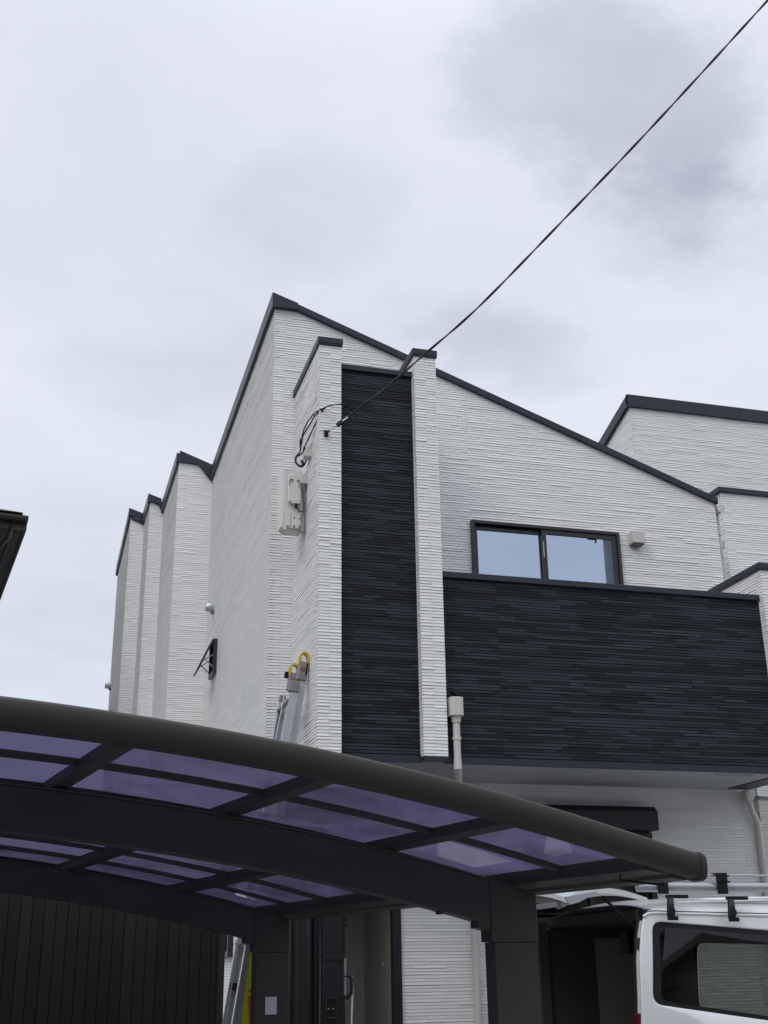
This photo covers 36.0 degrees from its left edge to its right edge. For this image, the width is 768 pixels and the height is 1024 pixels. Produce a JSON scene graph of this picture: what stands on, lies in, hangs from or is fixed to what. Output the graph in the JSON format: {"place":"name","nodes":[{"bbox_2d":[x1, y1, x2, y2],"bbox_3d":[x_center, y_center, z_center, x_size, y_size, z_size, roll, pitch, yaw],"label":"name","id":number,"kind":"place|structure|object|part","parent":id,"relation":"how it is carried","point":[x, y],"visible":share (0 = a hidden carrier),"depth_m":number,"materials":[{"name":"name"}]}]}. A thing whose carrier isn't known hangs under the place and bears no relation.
{"place":"outdoors","nodes":[
{"label":"outdoors","id":0,"kind":"place"},
{"bbox_2d":[0,509,28,599],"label":"house","id":1,"kind":"structure","parent":0,"point":[13,526],"depth_m":17.80,"materials":[{"name":"metal"}]},
{"bbox_2d":[241,953,251,1023],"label":"safety sheet","id":2,"kind":"object","parent":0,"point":[245,1019],"visible":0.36,"depth_m":9.35,"materials":[{"name":"yellow plastic"}]},
{"bbox_2d":[0,0,767,709],"label":"sky","id":3,"kind":"structure","parent":0,"point":[169,168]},
{"bbox_2d":[536,832,657,954],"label":"tailgate","id":4,"kind":"structure","parent":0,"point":[542,914],"depth_m":11.39,"materials":[{"name":"metal"}]},
{"bbox_2d":[598,394,767,492],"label":"house","id":5,"kind":"structure","parent":0,"point":[707,448],"depth_m":18.63,"materials":[{"name":"white paint"}]},
{"bbox_2d":[709,486,767,896],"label":"house","id":6,"kind":"structure","parent":0,"point":[743,517],"depth_m":14.36,"materials":[{"name":"white paint"}]},
{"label":"parking apron","id":7,"kind":"structure","parent":0,"visible":0},
{"bbox_2d":[0,893,224,1023],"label":"fence","id":8,"kind":"object","parent":7,"relation":"on","point":[62,962],"visible":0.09,"depth_m":9.95,"materials":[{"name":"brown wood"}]},
{"bbox_2d":[222,651,309,1023],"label":"ladder","id":9,"kind":"object","parent":7,"relation":"on","point":[295,688],"visible":0.48,"depth_m":10.30,"materials":[{"name":"metal"}]},
{"bbox_2d":[0,696,707,1023],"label":"carport","id":10,"kind":"object","parent":7,"relation":"on","point":[256,843],"visible":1,"depth_m":5.73,"materials":[{"name":"brown metal"}]},
{"bbox_2d":[265,997,276,1014],"bbox_3d":[-0.859,3.750,8.979,0.094,0.124,0.002,9,-23,-25],"label":"paper notice","id":11,"kind":"object","parent":10,"relation":"attached to","point":[270,1005],"visible":1,"depth_m":8.98,"materials":[{"name":"grey paper"}]},
{"bbox_2d":[105,292,767,1023],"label":"house","id":12,"kind":"structure","parent":7,"relation":"on","point":[427,566],"depth_m":11.43,"materials":[{"name":"white paint"}]},
{"bbox_2d":[193,638,217,679],"bbox_3d":[-2.265,1.878,15.089,0.276,0.440,0.420,5,-22,-15],"label":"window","id":13,"kind":"structure","parent":12,"relation":"in","point":[212,648],"depth_m":14.97,"materials":[{"name":"brown metal"}]},
{"bbox_2d":[225,934,233,956],"bbox_3d":[-1.617,4.068,12.307,0.090,1.060,0.640,5,-22,-15],"label":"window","id":14,"kind":"structure","parent":12,"relation":"in","point":[229,940],"depth_m":11.87,"materials":[{"name":"metal"}]},
{"bbox_2d":[320,915,353,1023],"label":"door","id":15,"kind":"structure","parent":12,"relation":"in","point":[333,960],"depth_m":10.43,"materials":[{"name":"black metal"}]},
{"bbox_2d":[470,519,623,584],"bbox_3d":[1.739,0.807,12.470,1.713,1.375,0.095,5,-22,-15],"label":"window","id":16,"kind":"structure","parent":12,"relation":"in","point":[497,548],"depth_m":12.61,"materials":[{"name":"brown metal"}]},
{"bbox_2d":[536,873,767,1023],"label":"van","id":17,"kind":"object","parent":7,"relation":"on","point":[677,959],"visible":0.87,"depth_m":8.16,"materials":[{"name":"white paint"}]},
{"bbox_3d":[2.310,3.122,7.997,1.147,0.665,0.086,5,-22,-15],"label":"window","id":18,"kind":"part","parent":17,"relation":"part of","materials":[{"name":"black glass"}]},
{"bbox_3d":[7.084,-2.506,8.678,1.800,13.903,0.375,5,-22,-15],"label":"utility pole","id":19,"kind":"object","parent":7,"relation":"on","visible":0},
{"bbox_2d":[295,0,767,467],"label":"service cable","id":20,"kind":"object","parent":19,"relation":"attached to","point":[338,424],"visible":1,"depth_m":10.90,"materials":[{"name":"black plastic"}]}
]}

